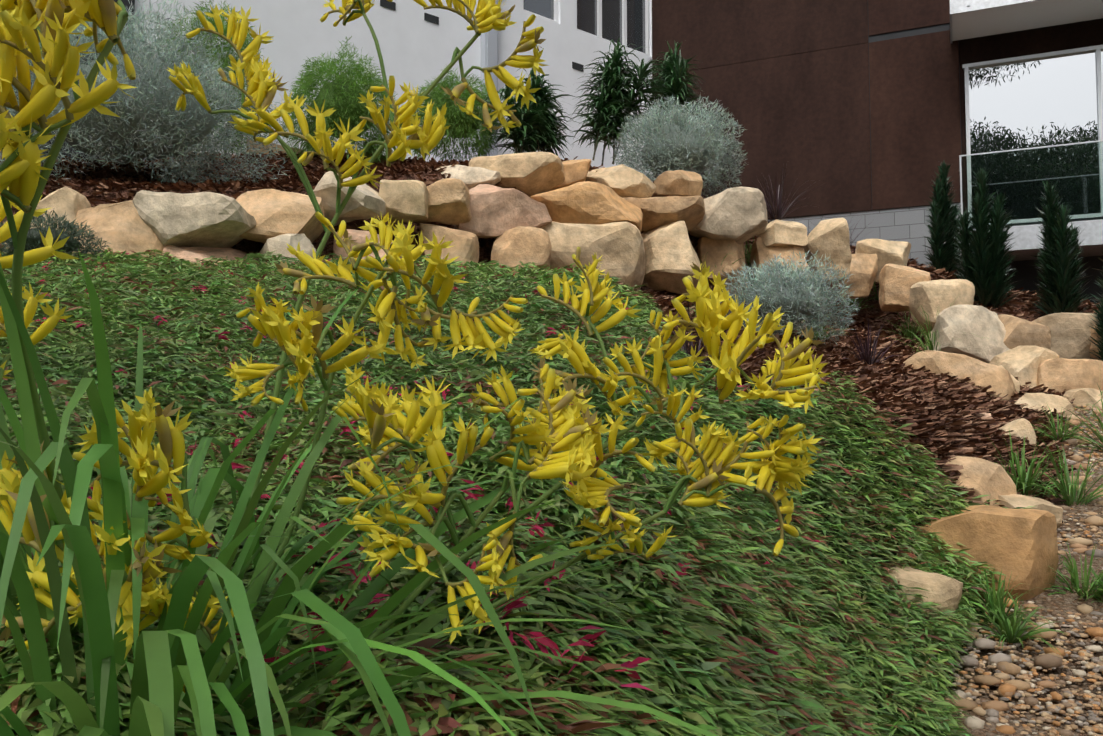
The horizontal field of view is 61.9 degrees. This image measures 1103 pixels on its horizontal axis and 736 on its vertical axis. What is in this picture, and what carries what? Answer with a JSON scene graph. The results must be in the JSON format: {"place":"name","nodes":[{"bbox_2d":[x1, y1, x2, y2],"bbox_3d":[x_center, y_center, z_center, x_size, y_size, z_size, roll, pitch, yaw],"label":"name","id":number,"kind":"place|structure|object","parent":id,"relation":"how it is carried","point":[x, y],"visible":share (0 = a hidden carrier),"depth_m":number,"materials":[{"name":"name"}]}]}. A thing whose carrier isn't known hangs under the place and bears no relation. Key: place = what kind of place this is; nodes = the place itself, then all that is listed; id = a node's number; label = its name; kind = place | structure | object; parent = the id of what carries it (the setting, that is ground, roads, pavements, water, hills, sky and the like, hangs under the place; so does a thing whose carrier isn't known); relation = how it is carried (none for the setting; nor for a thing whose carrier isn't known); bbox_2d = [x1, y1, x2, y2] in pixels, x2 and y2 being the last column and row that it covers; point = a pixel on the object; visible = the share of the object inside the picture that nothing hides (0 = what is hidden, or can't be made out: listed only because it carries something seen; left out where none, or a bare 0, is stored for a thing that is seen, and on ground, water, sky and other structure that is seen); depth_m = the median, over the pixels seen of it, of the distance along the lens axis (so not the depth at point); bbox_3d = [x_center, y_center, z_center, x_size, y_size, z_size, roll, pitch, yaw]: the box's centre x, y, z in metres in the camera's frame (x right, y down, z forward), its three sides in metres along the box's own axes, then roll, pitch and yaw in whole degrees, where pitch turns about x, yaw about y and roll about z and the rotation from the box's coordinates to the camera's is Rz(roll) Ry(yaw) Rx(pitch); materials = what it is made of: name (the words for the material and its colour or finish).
{"place":"outdoors","nodes":[
{"label":"outdoors","id":0,"kind":"place"},
{"bbox_2d":[0,157,1102,735],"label":"ground terrain","id":1,"kind":"structure","parent":0,"point":[1062,603],"depth_m":3.52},
{"bbox_2d":[3,187,90,253],"bbox_3d":[-3.419,-0.868,6.257,0.452,0.729,0.363,-1,-3,11],"label":"sandstone boulder","id":2,"kind":"object","parent":1,"relation":"on","point":[60,202],"visible":0.21,"depth_m":6.18,"materials":[{"name":"beige stone"}]},
{"bbox_2d":[69,200,163,261],"bbox_3d":[-2.997,-0.779,6.302,0.815,0.702,0.643,0,-3,2],"label":"sandstone boulder","id":3,"kind":"object","parent":1,"relation":"on","point":[121,226],"visible":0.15,"depth_m":6.15,"materials":[{"name":"beige stone"}]},
{"bbox_2d":[0,0,288,184],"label":"westringia shrub","id":4,"kind":"object","parent":1,"relation":"on","point":[211,88],"depth_m":7.21,"materials":[{"name":"plant"}]},
{"bbox_2d":[162,245,257,278],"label":"sandstone boulder","id":5,"kind":"object","parent":1,"relation":"on","point":[191,253],"visible":0.19,"depth_m":6.29,"materials":[{"name":"beige stone"}]},
{"bbox_2d":[132,190,255,247],"bbox_3d":[-2.496,-0.984,6.484,0.826,0.417,0.675,0,-3,2],"label":"sandstone boulder","id":6,"kind":"object","parent":5,"relation":"on","point":[208,219],"visible":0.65,"depth_m":6.17,"materials":[{"name":"beige stone"}]},
{"bbox_2d":[280,36,401,162],"bbox_3d":[-2.170,-2.726,9.639,1.345,1.368,1.257,0,-3,2],"label":"green shrub","id":7,"kind":"object","parent":1,"relation":"on","point":[365,82],"depth_m":9.39,"materials":[{"name":"green plant"}]},
{"bbox_2d":[333,229,401,263],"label":"sandstone boulder","id":8,"kind":"object","parent":1,"relation":"on","point":[359,236],"visible":0.06,"depth_m":6.94,"materials":[{"name":"beige stone"}]},
{"bbox_2d":[419,223,478,265],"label":"sandstone boulder","id":9,"kind":"object","parent":1,"relation":"on","point":[466,247],"visible":0.48,"depth_m":7.28,"materials":[{"name":"beige stone"}]},
{"bbox_2d":[378,179,428,223],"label":"sandstone boulder","id":10,"kind":"object","parent":9,"relation":"on","point":[406,200],"visible":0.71,"depth_m":7.17,"materials":[{"name":"beige stone"}]},
{"bbox_2d":[416,178,470,224],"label":"sandstone boulder","id":11,"kind":"object","parent":9,"relation":"on","point":[448,201],"visible":0.71,"depth_m":7.33,"materials":[{"name":"beige stone"}]},
{"bbox_2d":[407,68,501,161],"bbox_3d":[-1.129,-2.809,10.338,1.136,1.070,1.125,0,-3,2],"label":"green shrub","id":12,"kind":"object","parent":1,"relation":"on","point":[482,144],"depth_m":10.12,"materials":[{"name":"green plant"}]},
{"bbox_2d":[0,245,1032,735],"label":"ground cover plants","id":13,"kind":"object","parent":1,"relation":"on","point":[722,661],"visible":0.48,"depth_m":1.89,"materials":[{"name":"green plant"}]},
{"bbox_2d":[0,207,110,263],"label":"westringia shrub","id":14,"kind":"object","parent":13,"relation":"on","point":[74,230],"depth_m":5.65,"materials":[{"name":"green plant"}]},
{"bbox_2d":[0,0,829,735],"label":"kangaroo paw","id":15,"kind":"object","parent":13,"relation":"on","point":[576,434],"depth_m":0.87,"materials":[{"name":"yellow plant"}]},
{"bbox_2d":[35,250,821,732],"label":"pink flowers","id":16,"kind":"object","parent":13,"relation":"on","point":[537,636],"visible":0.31,"depth_m":1.08,"materials":[{"name":"pink plant"}]},
{"bbox_2d":[39,273,832,643],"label":"flowers","id":17,"kind":"object","parent":13,"relation":"on","point":[427,475],"depth_m":2.28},
{"bbox_2d":[491,226,551,270],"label":"sandstone boulder","id":18,"kind":"object","parent":1,"relation":"on","point":[512,247],"visible":0.65,"depth_m":7.57,"materials":[{"name":"beige stone"}]},
{"bbox_2d":[542,221,644,289],"bbox_3d":[0.363,-0.845,8.142,0.944,0.860,0.740,0,-3,8],"label":"sandstone boulder","id":19,"kind":"object","parent":1,"relation":"on","point":[618,247],"visible":0.56,"depth_m":7.83,"materials":[{"name":"beige stone"}]},
{"bbox_2d":[530,181,642,231],"bbox_3d":[0.319,-1.376,8.264,1.013,0.445,0.842,-1,-3,17],"label":"sandstone boulder","id":20,"kind":"object","parent":19,"relation":"on","point":[587,202],"visible":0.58,"depth_m":7.90,"materials":[{"name":"beige stone"}]},
{"bbox_2d":[641,221,700,293],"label":"sandstone boulder","id":21,"kind":"object","parent":1,"relation":"on","point":[671,256],"visible":0.67,"depth_m":8.29,"materials":[{"name":"beige stone"}]},
{"bbox_2d":[623,196,704,231],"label":"sandstone boulder","id":22,"kind":"object","parent":21,"relation":"on","point":[662,211],"visible":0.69,"depth_m":8.37,"materials":[{"name":"beige stone"}]},
{"bbox_2d":[586,164,656,197],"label":"sandstone boulder","id":23,"kind":"object","parent":22,"relation":"on","point":[622,180],"visible":0.46,"depth_m":8.51,"materials":[{"name":"beige stone"}]},
{"bbox_2d":[644,237,1102,654],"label":"grass tufts","id":24,"kind":"object","parent":1,"relation":"on","point":[1012,631],"depth_m":4.38,"materials":[{"name":"green plant"}]},
{"bbox_2d":[881,564,962,643],"bbox_3d":[1.226,0.804,3.068,0.261,0.279,0.258,0,-3,2],"label":"sandstone boulder","id":25,"kind":"object","parent":1,"relation":"on","point":[945,591],"visible":0.33,"depth_m":2.96,"materials":[{"name":"beige stone"}]},
{"bbox_2d":[924,482,939,498],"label":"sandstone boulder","id":26,"kind":"object","parent":1,"relation":"on","point":[926,491],"visible":0.04,"depth_m":3.88,"materials":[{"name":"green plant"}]},
{"bbox_2d":[939,456,1016,506],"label":"sandstone boulder","id":27,"kind":"object","parent":1,"relation":"on","point":[992,480],"visible":0.4,"depth_m":4.16,"materials":[{"name":"beige stone"}]},
{"bbox_2d":[972,413,995,432],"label":"sandstone boulder","id":28,"kind":"object","parent":1,"relation":"on","point":[986,414],"visible":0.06,"depth_m":5.45,"materials":[{"name":"beige stone"}]},
{"bbox_2d":[910,505,1058,600],"bbox_3d":[1.602,0.760,3.522,0.500,0.466,0.521,1,-3,-13],"label":"sandstone boulder","id":29,"kind":"object","parent":1,"relation":"on","point":[1021,545],"visible":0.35,"depth_m":3.33,"materials":[{"name":"beige stone"}]},
{"bbox_2d":[1000,365,1019,392],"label":"sandstone boulder","id":30,"kind":"object","parent":1,"relation":"on","point":[1017,385],"visible":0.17,"depth_m":6.86,"materials":[{"name":"beige stone"}]},
{"bbox_2d":[922,161,1102,360],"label":"conifer shrubs","id":31,"kind":"object","parent":1,"relation":"on","point":[984,265],"depth_m":10.65,"materials":[{"name":"green plant"}]},
{"bbox_2d":[988,345,1058,387],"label":"sandstone boulder","id":32,"kind":"object","parent":1,"relation":"on","point":[1021,363],"visible":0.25,"depth_m":7.24,"materials":[{"name":"beige stone"}]},
{"bbox_2d":[998,494,1062,527],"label":"sandstone boulder","id":33,"kind":"object","parent":1,"relation":"on","point":[1010,501],"visible":0.21,"depth_m":4.08,"materials":[{"name":"beige stone"}]},
{"bbox_2d":[1015,393,1075,415],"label":"sandstone boulder","id":34,"kind":"object","parent":1,"relation":"on","point":[1051,401],"visible":0.19,"depth_m":6.49,"materials":[{"name":"beige stone"}]},
{"bbox_2d":[1037,358,1102,394],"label":"sandstone boulder","id":35,"kind":"object","parent":1,"relation":"on","point":[1060,375],"visible":0.35,"depth_m":7.04,"materials":[{"name":"beige stone"}]},
{"bbox_2d":[767,203,963,274],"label":"block wall","id":36,"kind":"structure","parent":0,"point":[907,224],"depth_m":13.20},
{"bbox_2d":[768,18,1102,219],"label":"panel backing","id":37,"kind":"object","parent":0,"point":[910,32],"depth_m":13.19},
{"bbox_2d":[652,0,1102,221],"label":"bronze house panels","id":38,"kind":"object","parent":37,"relation":"attached to","point":[786,82],"visible":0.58,"depth_m":13.57,"materials":[{"name":"brown metal"}]},
{"bbox_2d":[966,255,1102,303],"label":"block wall","id":39,"kind":"structure","parent":0,"point":[1025,271],"depth_m":12.40,"materials":[{"name":"grey concrete"}]},
{"bbox_3d":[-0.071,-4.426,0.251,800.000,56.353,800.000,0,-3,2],"label":"terrain","id":40,"kind":"structure","parent":0,"visible":0},
{"bbox_2d":[5,0,134,160],"bbox_3d":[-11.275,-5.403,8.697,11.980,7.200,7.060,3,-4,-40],"label":"shrub","id":41,"kind":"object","parent":40,"relation":"on","point":[126,3],"depth_m":9.38,"materials":[{"name":"plant"}]},
{"bbox_2d":[133,0,652,181],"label":"building wall","id":42,"kind":"structure","parent":40,"relation":"on","point":[416,48],"depth_m":12.05,"materials":[{"name":"white paint"}]},
{"bbox_2d":[380,0,583,71],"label":"house wall vents","id":43,"kind":"object","parent":42,"relation":"attached to","point":[435,20],"visible":0.97,"depth_m":12.18,"materials":[{"name":"black metal"}]},
{"bbox_2d":[480,0,497,155],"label":"downpipe","id":44,"kind":"object","parent":42,"relation":"attached to","point":[489,48],"depth_m":12.67,"materials":[{"name":"grey metal"}]},
{"bbox_2d":[523,0,649,56],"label":"window frames","id":45,"kind":"structure","parent":42,"relation":"in","point":[624,22],"depth_m":14.63,"materials":[{"name":"white metal"}]},
{"bbox_2d":[524,0,644,52],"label":"window","id":46,"kind":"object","parent":45,"relation":"in","point":[611,18],"visible":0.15,"depth_m":14.49,"materials":[{"name":"grey glass"}]},
{"bbox_2d":[0,149,1100,522],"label":"mulch bark chips","id":47,"kind":"object","parent":40,"relation":"on","point":[914,395],"visible":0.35,"depth_m":6.27,"materials":[{"name":"brown wood"}]},
{"bbox_2d":[0,140,407,166],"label":"garden timber edging","id":48,"kind":"object","parent":47,"relation":"on","point":[273,149],"visible":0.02,"depth_m":9.46,"materials":[{"name":"brown wood"}]},
{"bbox_2d":[154,1,272,153],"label":"green shrub","id":49,"kind":"object","parent":47,"relation":"on","point":[209,19],"depth_m":9.30,"materials":[{"name":"green plant"}]},
{"bbox_2d":[236,189,324,243],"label":"sandstone boulder","id":50,"kind":"object","parent":47,"relation":"on","point":[274,212],"visible":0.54,"depth_m":6.53,"materials":[{"name":"beige stone"}]},
{"bbox_2d":[259,234,315,272],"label":"sandstone boulder","id":51,"kind":"object","parent":47,"relation":"on","point":[277,244],"visible":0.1,"depth_m":6.43,"materials":[{"name":"beige stone"}]},
{"bbox_2d":[313,171,385,225],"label":"sandstone boulder","id":52,"kind":"object","parent":47,"relation":"on","point":[365,201],"visible":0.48,"depth_m":6.98,"materials":[{"name":"beige stone"}]},
{"bbox_2d":[436,165,500,189],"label":"sandstone boulder","id":53,"kind":"object","parent":47,"relation":"on","point":[470,177],"visible":0.54,"depth_m":7.97,"materials":[{"name":"beige stone"}]},
{"bbox_2d":[454,184,551,238],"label":"sandstone boulder","id":54,"kind":"object","parent":47,"relation":"on","point":[496,211],"visible":0.65,"depth_m":7.68,"materials":[{"name":"beige stone"}]},
{"bbox_2d":[469,152,564,195],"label":"sandstone boulder","id":55,"kind":"object","parent":54,"relation":"on","point":[531,173],"visible":0.56,"depth_m":8.08,"materials":[{"name":"beige stone"}]},
{"bbox_2d":[550,159,590,190],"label":"sandstone boulder","id":56,"kind":"object","parent":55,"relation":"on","point":[575,171],"visible":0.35,"depth_m":8.30,"materials":[{"name":"beige stone"}]},
{"bbox_2d":[513,88,674,164],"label":"plant stems","id":57,"kind":"object","parent":47,"relation":"on","point":[613,161],"visible":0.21,"depth_m":11.04,"materials":[{"name":"brown plant"}]},
{"bbox_2d":[482,38,706,158],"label":"shrubs","id":58,"kind":"object","parent":57,"relation":"attached to","point":[541,119],"visible":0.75,"depth_m":11.04,"materials":[{"name":"green plant"}]},
{"bbox_2d":[653,170,702,196],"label":"sandstone boulder","id":59,"kind":"object","parent":47,"relation":"on","point":[679,183],"visible":0.71,"depth_m":8.93,"materials":[{"name":"beige stone"}]},
{"bbox_2d":[611,94,747,197],"bbox_3d":[1.351,-2.360,9.745,1.419,1.138,1.470,0,-3,2],"label":"westringia shrub","id":60,"kind":"object","parent":47,"relation":"on","point":[663,119],"depth_m":9.56,"materials":[{"name":"green plant"}]},
{"bbox_2d":[697,237,746,296],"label":"sandstone boulder","id":61,"kind":"object","parent":47,"relation":"on","point":[718,251],"visible":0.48,"depth_m":8.81,"materials":[{"name":"beige stone"}]},
{"bbox_2d":[688,186,767,243],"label":"sandstone boulder","id":62,"kind":"object","parent":47,"relation":"on","point":[738,215],"visible":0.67,"depth_m":8.59,"materials":[{"name":"beige stone"}]},
{"bbox_2d":[653,166,901,373],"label":"grass tufts","id":63,"kind":"object","parent":47,"relation":"on","point":[868,354],"visible":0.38,"depth_m":6.31,"materials":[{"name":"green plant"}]},
{"bbox_2d":[750,237,811,279],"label":"sandstone boulder","id":64,"kind":"object","parent":47,"relation":"on","point":[761,252],"visible":0.31,"depth_m":9.01,"materials":[{"name":"beige stone"}]},
{"bbox_2d":[757,219,807,246],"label":"sandstone boulder","id":65,"kind":"object","parent":64,"relation":"on","point":[777,233],"visible":0.85,"depth_m":9.02,"materials":[{"name":"beige stone"}]},
{"bbox_2d":[720,250,860,345],"bbox_3d":[1.718,-0.512,6.645,1.056,0.715,1.024,0,-3,2],"label":"westringia shrub","id":66,"kind":"object","parent":47,"relation":"on","point":[793,274],"depth_m":6.51,"materials":[{"name":"plant"}]},
{"bbox_2d":[804,218,851,282],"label":"sandstone boulder","id":67,"kind":"object","parent":47,"relation":"on","point":[827,237],"visible":0.75,"depth_m":9.34,"materials":[{"name":"beige stone"}]},
{"bbox_2d":[839,253,877,299],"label":"sandstone boulder","id":68,"kind":"object","parent":47,"relation":"on","point":[863,268],"visible":0.67,"depth_m":9.76,"materials":[{"name":"beige stone"}]},
{"bbox_2d":[855,239,910,282],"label":"sandstone boulder","id":69,"kind":"object","parent":47,"relation":"on","point":[891,252],"visible":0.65,"depth_m":9.90,"materials":[{"name":"beige stone"}]},
{"bbox_2d":[879,263,930,311],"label":"sandstone boulder","id":70,"kind":"object","parent":47,"relation":"on","point":[896,282],"visible":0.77,"depth_m":9.55,"materials":[{"name":"beige stone"}]},
{"bbox_2d":[909,279,974,330],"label":"sandstone boulder","id":71,"kind":"object","parent":47,"relation":"on","point":[940,296],"visible":0.58,"depth_m":9.12,"materials":[{"name":"beige stone"}]},
{"bbox_2d":[903,350,1014,400],"bbox_3d":[2.925,0.294,6.923,1.104,0.817,0.807,0,-3,2],"label":"sandstone boulder","id":72,"kind":"object","parent":47,"relation":"on","point":[999,379],"visible":0.15,"depth_m":6.59,"materials":[{"name":"beige stone"}]},
{"bbox_2d":[926,305,1009,362],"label":"sandstone boulder","id":73,"kind":"object","parent":72,"relation":"on","point":[957,324],"visible":0.54,"depth_m":8.01,"materials":[{"name":"beige stone"}]},
{"bbox_2d":[999,418,1035,446],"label":"sandstone boulder","id":74,"kind":"object","parent":47,"relation":"on","point":[1021,428],"visible":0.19,"depth_m":5.48,"materials":[{"name":"beige stone"}]},
{"bbox_2d":[998,314,1050,349],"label":"sandstone boulder","id":75,"kind":"object","parent":47,"relation":"on","point":[1021,332],"visible":0.46,"depth_m":8.06,"materials":[{"name":"beige stone"}]},
{"bbox_2d":[1032,313,1099,358],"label":"sandstone boulder","id":76,"kind":"object","parent":47,"relation":"on","point":[1070,334],"visible":0.4,"depth_m":8.21,"materials":[{"name":"beige stone"}]},
{"bbox_2d":[1063,388,1102,408],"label":"sandstone boulder","id":77,"kind":"object","parent":47,"relation":"on","point":[1082,396],"visible":0.31,"depth_m":6.72,"materials":[{"name":"beige stone"}]},
{"bbox_2d":[1089,327,1102,359],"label":"sandstone boulder","id":78,"kind":"object","parent":47,"relation":"on","point":[1093,346],"visible":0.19,"depth_m":8.11,"materials":[{"name":"beige stone"}]},
{"bbox_2d":[934,404,1102,735],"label":"path pebbles","id":79,"kind":"object","parent":40,"relation":"on","point":[1007,669],"visible":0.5,"depth_m":2.82,"materials":[{"name":"beige gravel"}]},
{"bbox_2d":[962,45,1102,228],"bbox_3d":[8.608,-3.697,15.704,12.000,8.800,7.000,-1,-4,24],"label":"window frame","id":80,"kind":"object","parent":40,"relation":"on","point":[966,164],"depth_m":13.03,"materials":[{"name":"grey metal"}]},
{"bbox_2d":[950,0,1039,42],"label":"roof fascia","id":81,"kind":"structure","parent":80,"relation":"attached to","point":[960,6],"depth_m":11.94,"materials":[{"name":"white paint"}]},
{"bbox_2d":[952,0,1102,40],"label":"slab soffit","id":82,"kind":"structure","parent":80,"relation":"attached to","point":[1011,18],"depth_m":12.22,"materials":[{"name":"white paint"}]},
{"bbox_2d":[960,219,1102,262],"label":"balcony slab channel","id":83,"kind":"object","parent":80,"relation":"attached to","point":[1027,242],"visible":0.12,"depth_m":11.65,"materials":[{"name":"white concrete"}]},
{"bbox_2d":[960,142,1102,225],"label":"glass balustrade","id":84,"kind":"object","parent":83,"relation":"on","point":[1041,153],"visible":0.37,"depth_m":11.67,"materials":[{"name":"clear glass"}]},
{"bbox_2d":[959,140,1102,214],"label":"balcony glass fittings","id":85,"kind":"object","parent":84,"relation":"attached to","point":[960,159],"visible":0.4,"depth_m":11.86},
{"bbox_2d":[968,50,1102,219],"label":"window glass","id":86,"kind":"object","parent":80,"relation":"in","point":[1049,101],"depth_m":12.51,"materials":[{"name":"clear glass"}]}
]}

